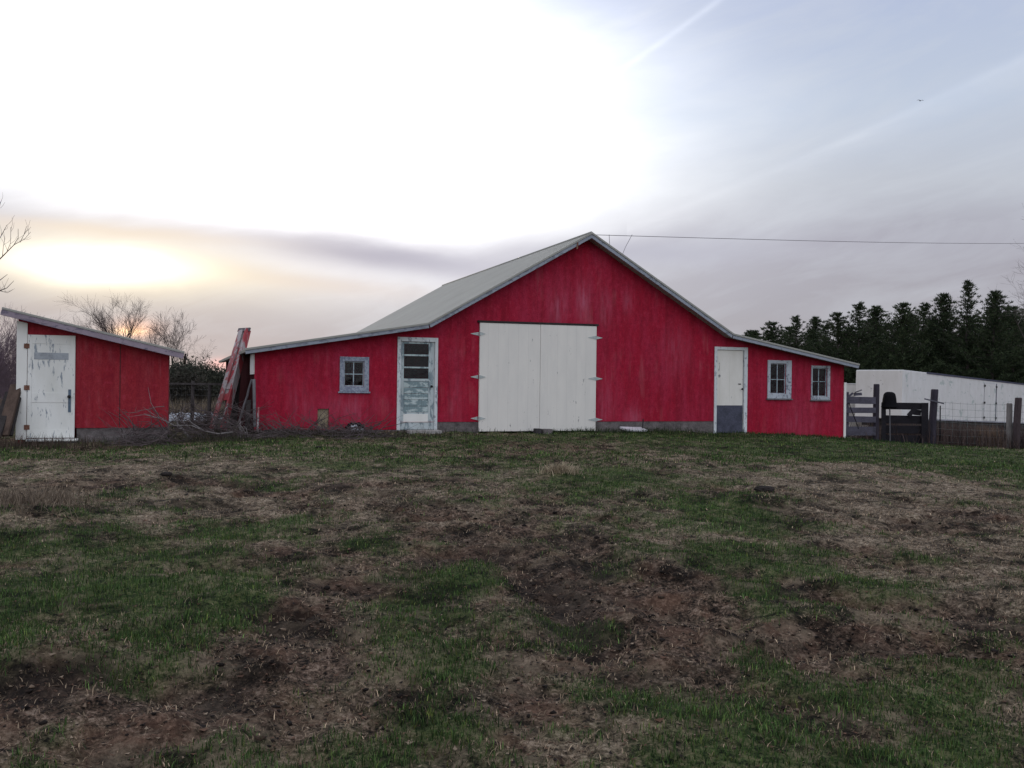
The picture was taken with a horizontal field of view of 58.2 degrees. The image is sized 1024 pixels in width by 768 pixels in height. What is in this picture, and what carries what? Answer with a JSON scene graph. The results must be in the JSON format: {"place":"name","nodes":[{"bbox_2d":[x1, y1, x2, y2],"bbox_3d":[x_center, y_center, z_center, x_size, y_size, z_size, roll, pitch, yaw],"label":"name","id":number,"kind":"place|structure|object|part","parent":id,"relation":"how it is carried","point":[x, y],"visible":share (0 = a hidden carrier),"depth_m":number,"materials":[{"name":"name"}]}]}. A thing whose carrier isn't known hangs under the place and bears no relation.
{"place":"outdoors","nodes":[
{"label":"outdoors","id":0,"kind":"place"},
{"bbox_2d":[0,398,1023,767],"bbox_3d":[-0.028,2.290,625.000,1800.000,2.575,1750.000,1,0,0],"label":"ground","id":1,"kind":"structure","parent":0,"point":[160,722],"depth_m":6.17,"materials":[{"name":"green plant"}]},
{"bbox_2d":[0,318,16,397],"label":"bare shrub","id":2,"kind":"object","parent":1,"relation":"on","point":[3,375],"visible":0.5,"depth_m":28.05,"materials":[{"name":"brown plant"}]},
{"bbox_2d":[0,318,16,387],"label":"bare shrub","id":3,"kind":"object","parent":1,"relation":"on","point":[12,347],"visible":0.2,"depth_m":31.25,"materials":[{"name":"brown plant"}]},
{"bbox_2d":[0,337,16,398],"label":"bare shrub","id":4,"kind":"object","parent":1,"relation":"on","point":[6,368],"visible":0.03,"depth_m":32.82,"materials":[{"name":"brown plant"}]},
{"bbox_2d":[2,384,20,436],"bbox_3d":[-9.445,0.488,17.300,0.223,0.983,0.669,1,0,-7],"label":"wood slab","id":5,"kind":"object","parent":1,"relation":"on","point":[11,403],"depth_m":17.30,"materials":[{"name":"brown wood"}]},
{"bbox_2d":[7,397,20,436],"bbox_3d":[-9.394,0.613,17.300,0.163,0.736,0.462,1,0,-9],"label":"wood slab","id":6,"kind":"object","parent":1,"relation":"on","point":[14,423],"depth_m":17.25,"materials":[{"name":"brown wood"}]},
{"bbox_2d":[0,192,30,292],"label":"bare tree","id":7,"kind":"object","parent":1,"relation":"on","point":[10,248],"visible":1,"depth_m":27.97,"materials":[{"name":"brown plant"}]},
{"bbox_2d":[0,312,44,373],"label":"bare shrub","id":8,"kind":"object","parent":1,"relation":"on","point":[11,338],"visible":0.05,"depth_m":36.45,"materials":[{"name":"brown plant"}]},
{"bbox_2d":[0,306,66,355],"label":"bare tree","id":9,"kind":"object","parent":1,"relation":"on","point":[11,323],"visible":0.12,"depth_m":59.33,"materials":[{"name":"brown plant"}]},
{"bbox_2d":[26,438,78,443],"bbox_3d":[-8.775,1.250,17.564,0.886,0.400,0.310,1,0,-20],"label":"door step","id":10,"kind":"object","parent":1,"relation":"on","point":[67,439],"depth_m":17.50,"materials":[{"name":"white paint"}]},
{"bbox_2d":[0,481,141,524],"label":"straw clump","id":11,"kind":"object","parent":1,"relation":"on","point":[14,497],"visible":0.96,"depth_m":9.06,"materials":[{"name":"brown plant"}]},
{"bbox_2d":[0,431,169,450],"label":"dry weeds","id":12,"kind":"object","parent":1,"relation":"on","point":[50,444],"visible":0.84,"depth_m":16.57,"materials":[{"name":"brown plant"}]},
{"bbox_2d":[0,307,185,442],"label":"shed","id":13,"kind":"structure","parent":1,"relation":"on","point":[71,379],"depth_m":17.91,"materials":[{"name":"wood"}]},
{"bbox_2d":[0,391,7,437],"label":"wood slab","id":14,"kind":"object","parent":13,"relation":"attached to","point":[2,421],"depth_m":17.17,"materials":[{"name":"brown wood"}]},
{"bbox_2d":[24,335,75,437],"bbox_3d":[-8.889,0.049,17.672,0.889,1.980,0.114,1,0,-20],"label":"door","id":15,"kind":"structure","parent":13,"relation":"in","point":[50,387],"depth_m":17.70,"materials":[{"name":"white paint"}]},
{"bbox_2d":[54,292,169,344],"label":"bare tree","id":16,"kind":"object","parent":1,"relation":"on","point":[104,327],"visible":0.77,"depth_m":71.70,"materials":[{"name":"brown plant"}]},
{"bbox_2d":[41,432,239,446],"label":"long grass","id":17,"kind":"structure","parent":1,"relation":"on","point":[139,441],"depth_m":17.62,"materials":[{"name":"green plant"}]},
{"bbox_2d":[83,407,208,445],"bbox_3d":[-6.800,0.762,17.019,1.803,0.732,2.390,1,0,-34],"label":"brush","id":18,"kind":"object","parent":1,"relation":"on","point":[137,432],"visible":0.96,"depth_m":17.00,"materials":[{"name":"brown plant"}]},
{"bbox_2d":[138,325,177,347],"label":"bare tree","id":19,"kind":"object","parent":1,"relation":"on","point":[153,337],"visible":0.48,"depth_m":78.39,"materials":[{"name":"brown plant"}]},
{"bbox_2d":[160,472,172,475],"bbox_3d":[-4.439,1.157,11.820,0.154,0.064,0.127,1,0,0],"label":"earth clod","id":20,"kind":"object","parent":1,"relation":"on","point":[166,474],"visible":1,"depth_m":11.78,"materials":[{"name":"brown soil"}]},
{"bbox_2d":[120,412,225,439],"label":"dry weeds","id":21,"kind":"object","parent":1,"relation":"on","point":[196,422],"visible":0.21,"depth_m":21.43,"materials":[{"name":"brown plant"}]},
{"bbox_2d":[143,308,206,366],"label":"bare tree","id":22,"kind":"object","parent":1,"relation":"on","point":[177,343],"visible":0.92,"depth_m":64.45,"materials":[{"name":"brown plant"}]},
{"bbox_2d":[171,413,188,437],"bbox_3d":[-6.512,0.869,18.202,0.448,0.618,0.194,1,0,-18],"label":"dead branch","id":23,"kind":"object","parent":1,"relation":"on","point":[178,424],"visible":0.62,"depth_m":18.17,"materials":[{"name":"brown wood"}]},
{"bbox_2d":[130,389,232,434],"bbox_3d":[-6.372,0.520,17.789,1.928,0.904,0.538,1,0,0],"label":"dead branch","id":24,"kind":"object","parent":1,"relation":"on","point":[182,425],"visible":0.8,"depth_m":17.82,"materials":[{"name":"brown wood"}]},
{"bbox_2d":[118,406,163,415],"bbox_3d":[-7.184,0.540,17.583,0.976,0.245,0.508,1,0,0],"label":"dead branch","id":25,"kind":"object","parent":24,"relation":"on","point":[139,410],"visible":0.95,"depth_m":17.69,"materials":[{"name":"wood"}]},
{"bbox_2d":[170,358,196,378],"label":"dark bush","id":26,"kind":"object","parent":1,"relation":"on","point":[175,368],"visible":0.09,"depth_m":49.55,"materials":[{"name":"green plant"}]},
{"bbox_2d":[169,404,201,436],"bbox_3d":[-6.623,0.766,18.616,0.848,0.716,0.476,1,0,42],"label":"dead branch","id":27,"kind":"object","parent":1,"relation":"on","point":[182,420],"visible":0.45,"depth_m":18.66,"materials":[{"name":"grey wood"}]},
{"bbox_2d":[169,412,212,420],"bbox_3d":[-9.403,0.972,27.000,1.724,0.330,1.150,1,0,0],"label":"plastic sheet","id":28,"kind":"object","parent":1,"relation":"on","point":[188,415],"visible":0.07,"depth_m":26.70,"materials":[{"name":"white plastic"}]},
{"bbox_2d":[169,364,215,406],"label":"dark bush","id":29,"kind":"object","parent":1,"relation":"on","point":[176,392],"visible":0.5,"depth_m":41.65,"materials":[{"name":"green plant"}]},
{"bbox_2d":[171,354,218,379],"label":"dark bush","id":30,"kind":"object","parent":1,"relation":"on","point":[188,360],"visible":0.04,"depth_m":51.66,"materials":[{"name":"green plant"}]},
{"bbox_2d":[169,397,224,415],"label":"dry weeds","id":31,"kind":"object","parent":1,"relation":"on","point":[180,406],"visible":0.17,"depth_m":32.22,"materials":[{"name":"beige plant"}]},
{"bbox_2d":[170,336,223,367],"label":"bare tree","id":32,"kind":"object","parent":1,"relation":"on","point":[197,355],"visible":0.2,"depth_m":67.97,"materials":[{"name":"brown plant"}]},
{"bbox_2d":[169,381,230,422],"bbox_3d":[-8.225,0.652,24.616,2.083,1.467,0.178,1,0,-24],"label":"wooden fence","id":33,"kind":"object","parent":1,"relation":"on","point":[193,384],"visible":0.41,"depth_m":24.47,"materials":[{"name":"grey wood"}]},
{"bbox_2d":[181,354,225,402],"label":"dark bush","id":34,"kind":"object","parent":1,"relation":"on","point":[205,370],"visible":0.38,"depth_m":49.78,"materials":[{"name":"green plant"}]},
{"bbox_2d":[169,398,240,432],"bbox_3d":[-7.053,0.664,21.223,2.093,0.822,4.439,1,0,-34],"label":"brush","id":35,"kind":"object","parent":1,"relation":"on","point":[193,409],"visible":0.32,"depth_m":21.59,"materials":[{"name":"brown plant"}]},
{"bbox_2d":[83,430,326,446],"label":"dry weeds","id":36,"kind":"object","parent":1,"relation":"on","point":[213,437],"visible":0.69,"depth_m":17.53,"materials":[{"name":"brown plant"}]},
{"bbox_2d":[154,391,274,439],"bbox_3d":[-5.952,0.611,18.449,2.938,0.969,2.244,1,0,0],"label":"brush","id":37,"kind":"object","parent":1,"relation":"on","point":[223,421],"visible":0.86,"depth_m":18.22,"materials":[{"name":"brown plant"}]},
{"bbox_2d":[207,364,225,407],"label":"dark bush","id":38,"kind":"object","parent":1,"relation":"on","point":[222,369],"visible":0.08,"depth_m":50.33,"materials":[{"name":"green plant"}]},
{"bbox_2d":[210,327,250,428],"bbox_3d":[-6.247,-0.137,20.475,0.436,2.311,1.338,1,0,13],"label":"leaning board","id":39,"kind":"object","parent":1,"relation":"on","point":[231,380],"visible":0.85,"depth_m":20.52,"materials":[{"name":"red wood"}]},
{"bbox_2d":[231,376,240,425],"bbox_3d":[-6.188,0.368,20.600,0.142,1.120,0.650,1,0,-10],"label":"leaning board","id":40,"kind":"object","parent":1,"relation":"on","point":[236,399],"visible":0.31,"depth_m":20.56,"materials":[{"name":"brown wood"}]},
{"bbox_2d":[238,379,251,420],"bbox_3d":[-5.580,0.343,19.267,0.309,0.904,0.063,1,0,-34],"label":"leaning pole","id":41,"kind":"object","parent":1,"relation":"on","point":[247,395],"visible":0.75,"depth_m":19.27,"materials":[{"name":"grey wood"}]},
{"bbox_2d":[245,400,250,430],"bbox_3d":[-5.474,0.645,19.075,0.102,0.634,0.289,1,0,-10],"label":"leaning board","id":42,"kind":"object","parent":1,"relation":"on","point":[248,403],"visible":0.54,"depth_m":19.11,"materials":[{"name":"grey wood"}]},
{"bbox_2d":[257,407,259,431],"bbox_3d":[-5.182,0.726,18.775,0.039,0.508,0.184,1,0,-11],"label":"leaning stake","id":43,"kind":"object","parent":1,"relation":"on","point":[258,417],"visible":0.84,"depth_m":18.78,"materials":[{"name":"grey wood"}]},
{"bbox_2d":[215,404,405,438],"bbox_3d":[-3.855,0.733,18.632,3.962,0.666,2.669,1,0,0],"label":"brush","id":44,"kind":"object","parent":1,"relation":"on","point":[335,429],"visible":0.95,"depth_m":18.20,"materials":[{"name":"brown plant"}]},
{"bbox_2d":[178,424,511,439],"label":"dry weeds","id":45,"kind":"object","parent":1,"relation":"on","point":[403,434],"visible":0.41,"depth_m":18.64,"materials":[{"name":"brown plant"}]},
{"bbox_2d":[345,422,363,433],"bbox_3d":[-3.330,0.975,19.475,0.430,0.339,0.335,1,0,0],"label":"feed sack","id":46,"kind":"object","parent":1,"relation":"on","point":[351,426],"visible":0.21,"depth_m":19.41,"materials":[{"name":"white plastic"}]},
{"bbox_2d":[406,430,441,433],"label":"stone slab","id":47,"kind":"structure","parent":1,"relation":"on","point":[428,432],"depth_m":19.79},
{"bbox_2d":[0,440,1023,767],"bbox_3d":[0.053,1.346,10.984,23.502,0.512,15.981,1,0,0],"label":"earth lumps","id":48,"kind":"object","parent":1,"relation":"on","point":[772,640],"visible":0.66,"depth_m":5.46,"materials":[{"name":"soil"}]},
{"bbox_2d":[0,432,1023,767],"bbox_3d":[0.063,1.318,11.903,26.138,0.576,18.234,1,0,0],"label":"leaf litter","id":49,"kind":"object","parent":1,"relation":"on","point":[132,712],"visible":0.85,"depth_m":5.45,"materials":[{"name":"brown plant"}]},
{"bbox_2d":[533,428,541,433],"bbox_3d":[0.580,1.092,21.031,0.140,0.150,0.180,1,0,-20],"label":"concrete block","id":50,"kind":"object","parent":1,"relation":"on","point":[538,430],"depth_m":20.96,"materials":[{"name":"grey concrete"}]},
{"bbox_2d":[219,231,859,437],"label":"barn","id":51,"kind":"structure","parent":1,"relation":"on","point":[591,330],"depth_m":21.59,"materials":[{"name":"wood"}]},
{"bbox_2d":[252,379,255,424],"bbox_3d":[-5.278,0.391,18.850,0.063,0.987,0.258,1,0,-23],"label":"leaning board","id":52,"kind":"object","parent":51,"relation":"attached to","point":[254,394],"visible":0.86,"depth_m":18.86,"materials":[{"name":"grey wood"}]},
{"bbox_2d":[338,356,369,392],"bbox_3d":[-3.398,-0.195,19.827,0.690,0.782,0.100,1,0,-20],"label":"window","id":53,"kind":"structure","parent":51,"relation":"in","point":[343,388],"depth_m":19.83,"materials":[{"name":"paint"}]},
{"bbox_2d":[400,341,433,429],"bbox_3d":[-2.084,0.039,20.307,0.758,1.937,0.114,1,0,-20],"label":"door","id":54,"kind":"structure","parent":51,"relation":"in","point":[417,410],"depth_m":20.33,"materials":[{"name":"paint"}]},
{"bbox_2d":[471,323,540,430],"bbox_3d":[-0.147,-0.152,20.973,1.677,2.461,0.076,1,0,-20],"label":"barn door","id":55,"kind":"structure","parent":51,"relation":"in","point":[509,354],"depth_m":20.98,"materials":[{"name":"white wood"}]},
{"bbox_2d":[539,325,601,430],"bbox_3d":[1.410,-0.136,21.539,1.626,2.467,0.076,1,0,-20],"label":"barn door","id":56,"kind":"structure","parent":51,"relation":"in","point":[568,378],"depth_m":21.47,"materials":[{"name":"white wood"}]},
{"bbox_2d":[716,350,742,432],"bbox_3d":[5.461,0.189,23.056,0.768,2.069,0.106,1,0,-20],"label":"door","id":57,"kind":"structure","parent":51,"relation":"in","point":[729,362],"depth_m":23.06,"materials":[{"name":"white paint"}]},
{"bbox_2d":[766,360,792,399],"bbox_3d":[6.843,-0.100,23.555,0.784,1.016,0.100,1,0,-20],"label":"window","id":58,"kind":"structure","parent":51,"relation":"in","point":[772,396],"depth_m":23.57,"materials":[{"name":"paint"}]},
{"bbox_2d":[607,235,1023,252],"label":"power line","id":59,"kind":"object","parent":51,"relation":"on","point":[807,240],"visible":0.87,"depth_m":26.16,"materials":[{"name":"black metal"}]},
{"bbox_2d":[810,365,831,400],"bbox_3d":[8.043,-0.017,23.994,0.649,0.926,0.100,1,0,-20],"label":"window","id":60,"kind":"structure","parent":51,"relation":"in","point":[827,368],"depth_m":24.00,"materials":[{"name":"paint"}]},
{"bbox_2d":[541,429,552,433],"bbox_3d":[0.787,1.098,21.106,0.240,0.135,0.180,1,0,-26],"label":"concrete block","id":61,"kind":"object","parent":1,"relation":"on","point":[546,431],"depth_m":21.02,"materials":[{"name":"grey concrete"}]},
{"bbox_2d":[535,461,585,475],"bbox_3d":[0.689,1.180,12.618,0.855,0.267,0.625,1,0,0],"label":"straw clump","id":62,"kind":"object","parent":1,"relation":"on","point":[560,469],"visible":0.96,"depth_m":12.53,"materials":[{"name":"beige plant"}]},
{"bbox_2d":[620,427,647,431],"bbox_3d":[2.881,1.069,21.800,0.580,0.045,0.320,3,8,-23],"label":"white panel","id":63,"kind":"object","parent":1,"relation":"on","point":[641,429],"visible":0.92,"depth_m":21.73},
{"bbox_2d":[748,330,765,338],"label":"evergreen tree","id":64,"kind":"object","parent":1,"relation":"on","point":[754,333],"visible":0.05,"depth_m":61.70,"materials":[{"name":"green plant"}]},
{"bbox_2d":[754,486,774,492],"bbox_3d":[3.058,1.280,11.157,0.253,0.102,0.188,1,0,0],"label":"earth clod","id":65,"kind":"object","parent":1,"relation":"on","point":[767,489],"visible":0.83,"depth_m":11.10,"materials":[{"name":"brown soil"}]},
{"bbox_2d":[753,320,807,346],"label":"evergreen tree","id":66,"kind":"object","parent":1,"relation":"on","point":[772,333],"visible":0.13,"depth_m":59.87,"materials":[{"name":"green plant"}]},
{"bbox_2d":[776,315,812,349],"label":"evergreen tree","id":67,"kind":"object","parent":1,"relation":"on","point":[795,341],"visible":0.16,"depth_m":57.84,"materials":[{"name":"green plant"}]},
{"bbox_2d":[799,316,840,353],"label":"evergreen tree","id":68,"kind":"object","parent":1,"relation":"on","point":[815,323],"visible":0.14,"depth_m":60.70,"materials":[{"name":"green plant"}]},
{"bbox_2d":[807,311,874,382],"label":"evergreen tree","id":69,"kind":"object","parent":1,"relation":"on","point":[839,322],"visible":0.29,"depth_m":57.80,"materials":[{"name":"green plant"}]},
{"bbox_2d":[846,389,875,436],"bbox_3d":[9.341,0.779,24.614,1.074,1.270,0.192,1,0,-18],"label":"board fence","id":70,"kind":"object","parent":1,"relation":"on","point":[860,431],"visible":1,"depth_m":24.62,"materials":[{"name":"grey wood"}]},
{"bbox_2d":[836,301,893,426],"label":"evergreen tree","id":71,"kind":"object","parent":1,"relation":"on","point":[858,357],"visible":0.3,"depth_m":56.72,"materials":[{"name":"green plant"}]},
{"bbox_2d":[872,384,879,440],"bbox_3d":[9.869,0.908,24.951,0.171,1.816,0.169,1,0,0],"label":"fence post","id":72,"kind":"object","parent":1,"relation":"on","point":[876,389],"visible":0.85,"depth_m":24.88,"materials":[{"name":"grey wood"}]},
{"bbox_2d":[843,305,910,369],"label":"evergreen tree","id":73,"kind":"object","parent":1,"relation":"on","point":[876,316],"visible":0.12,"depth_m":59.93,"materials":[{"name":"green plant"}]},
{"bbox_2d":[742,304,1023,369],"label":"evergreen wood","id":74,"kind":"object","parent":1,"relation":"on","point":[747,333],"visible":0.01,"depth_m":67.60,"materials":[{"name":"green plant"}]},
{"bbox_2d":[881,402,927,443],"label":"wooden gate","id":75,"kind":"structure","parent":1,"relation":"on","point":[921,409],"depth_m":24.96,"materials":[{"name":"black wood"}]},
{"bbox_2d":[882,392,897,407],"bbox_3d":[10.216,0.423,24.900,0.438,0.428,0.438,1,0,0],"label":"feed tub","id":76,"kind":"object","parent":75,"relation":"on","point":[889,400],"visible":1,"depth_m":24.76,"materials":[{"name":"black plastic"}]},
{"bbox_2d":[848,302,965,427],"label":"evergreen tree","id":77,"kind":"object","parent":1,"relation":"on","point":[900,329],"visible":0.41,"depth_m":55.50,"materials":[{"name":"green plant"}]},
{"bbox_2d":[899,302,949,372],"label":"evergreen tree","id":78,"kind":"object","parent":1,"relation":"on","point":[925,308],"visible":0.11,"depth_m":57.85,"materials":[{"name":"green plant"}]},
{"bbox_2d":[928,389,937,444],"bbox_3d":[11.444,1.024,25.002,0.252,1.764,0.202,1,0,0],"label":"fence post","id":79,"kind":"object","parent":1,"relation":"on","point":[933,415],"visible":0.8,"depth_m":24.92,"materials":[{"name":"grey wood"}]},
{"bbox_2d":[847,415,1023,448],"bbox_3d":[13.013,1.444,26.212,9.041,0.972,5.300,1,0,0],"label":"dry weeds","id":80,"kind":"object","parent":1,"relation":"on","point":[946,432],"visible":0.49,"depth_m":25.08,"materials":[{"name":"brown plant"}]},
{"bbox_2d":[855,370,1023,431],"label":"box trailer","id":81,"kind":"object","parent":1,"relation":"on","point":[967,394],"visible":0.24,"depth_m":43.37,"materials":[{"name":"white painted metal"},{"name":"black rubber"}]},
{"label":"door","id":82,"kind":"part","parent":81,"relation":"part of","materials":[{"name":"white metal"}]},
{"bbox_2d":[939,406,940,443],"bbox_3d":[11.767,1.261,25.299,0.036,1.335,0.036,1,0,0],"label":"metal stake","id":83,"kind":"object","parent":1,"relation":"on","point":[940,425],"visible":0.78,"depth_m":25.29,"materials":[{"name":"black metal"}]},
{"bbox_2d":[908,292,981,428],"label":"evergreen tree","id":84,"kind":"object","parent":1,"relation":"on","point":[943,309],"visible":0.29,"depth_m":56.86,"materials":[{"name":"green plant"}]},
{"bbox_2d":[930,279,1014,431],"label":"evergreen tree","id":85,"kind":"object","parent":1,"relation":"on","point":[968,287],"visible":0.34,"depth_m":54.84,"materials":[{"name":"green plant"}]},
{"bbox_2d":[936,402,1012,444],"bbox_3d":[13.152,1.101,25.003,3.275,1.213,0.316,1,0,9],"label":"wire fence","id":86,"kind":"object","parent":1,"relation":"on","point":[972,417],"visible":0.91,"depth_m":25.09,"materials":[{"name":"grey metal"}]},
{"bbox_2d":[945,290,1023,433],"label":"evergreen tree","id":87,"kind":"object","parent":1,"relation":"on","point":[996,346],"visible":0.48,"depth_m":53.47,"materials":[{"name":"green plant"}]},
{"bbox_2d":[970,423,1012,447],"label":"dry weeds","id":88,"kind":"object","parent":1,"relation":"on","point":[995,435],"visible":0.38,"depth_m":25.31,"materials":[{"name":"brown plant"}]},
{"bbox_2d":[965,429,1023,448],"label":"dry weeds","id":89,"kind":"object","parent":1,"relation":"on","point":[1022,445],"visible":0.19,"depth_m":24.85,"materials":[{"name":"brown plant"}]},
{"bbox_2d":[971,305,1023,429],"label":"evergreen tree","id":90,"kind":"object","parent":1,"relation":"on","point":[1014,323],"visible":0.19,"depth_m":55.72,"materials":[{"name":"green plant"}]},
{"bbox_2d":[987,219,1023,345],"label":"bare tree","id":91,"kind":"object","parent":1,"relation":"on","point":[1014,297],"visible":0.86,"depth_m":52.55,"materials":[{"name":"brown plant"}]},
{"bbox_2d":[1006,403,1011,448],"bbox_3d":[13.508,1.256,25.001,0.154,1.469,0.155,1,0,0],"label":"fence post","id":92,"kind":"object","parent":1,"relation":"on","point":[1008,420],"visible":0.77,"depth_m":24.94,"materials":[{"name":"grey wood"}]},
{"bbox_2d":[1008,318,1023,379],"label":"evergreen tree","id":93,"kind":"object","parent":1,"relation":"on","point":[1023,360],"visible":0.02,"depth_m":57.11,"materials":[{"name":"green plant"}]},
{"bbox_2d":[1012,398,1021,448],"bbox_3d":[13.615,1.178,24.801,0.230,1.623,0.190,1,0,0],"label":"fence post","id":94,"kind":"object","parent":1,"relation":"on","point":[1017,416],"visible":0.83,"depth_m":24.73,"materials":[{"name":"grey wood"}]},
{"bbox_2d":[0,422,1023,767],"bbox_3d":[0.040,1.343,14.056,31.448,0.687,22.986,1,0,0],"label":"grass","id":95,"kind":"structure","parent":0,"point":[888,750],"depth_m":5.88,"materials":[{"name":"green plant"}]},
{"bbox_2d":[0,0,1023,370],"label":"sky","id":96,"kind":"structure","parent":0,"point":[284,171],"materials":[{"name":"white"}]},
{"bbox_2d":[494,425,857,442],"bbox_3d":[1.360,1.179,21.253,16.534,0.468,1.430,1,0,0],"label":"long grass","id":97,"kind":"structure","parent":0,"point":[609,431],"depth_m":21.25,"materials":[{"name":"green plant"}]},
{"bbox_2d":[677,431,979,447],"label":"long grass","id":98,"kind":"structure","parent":0,"point":[822,437],"depth_m":22.98,"materials":[{"name":"green plant"}]},
{"bbox_2d":[846,383,865,436],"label":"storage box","id":99,"kind":"object","parent":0,"point":[850,388],"visible":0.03,"depth_m":43.28,"materials":[{"name":"white plastic"}]}
]}

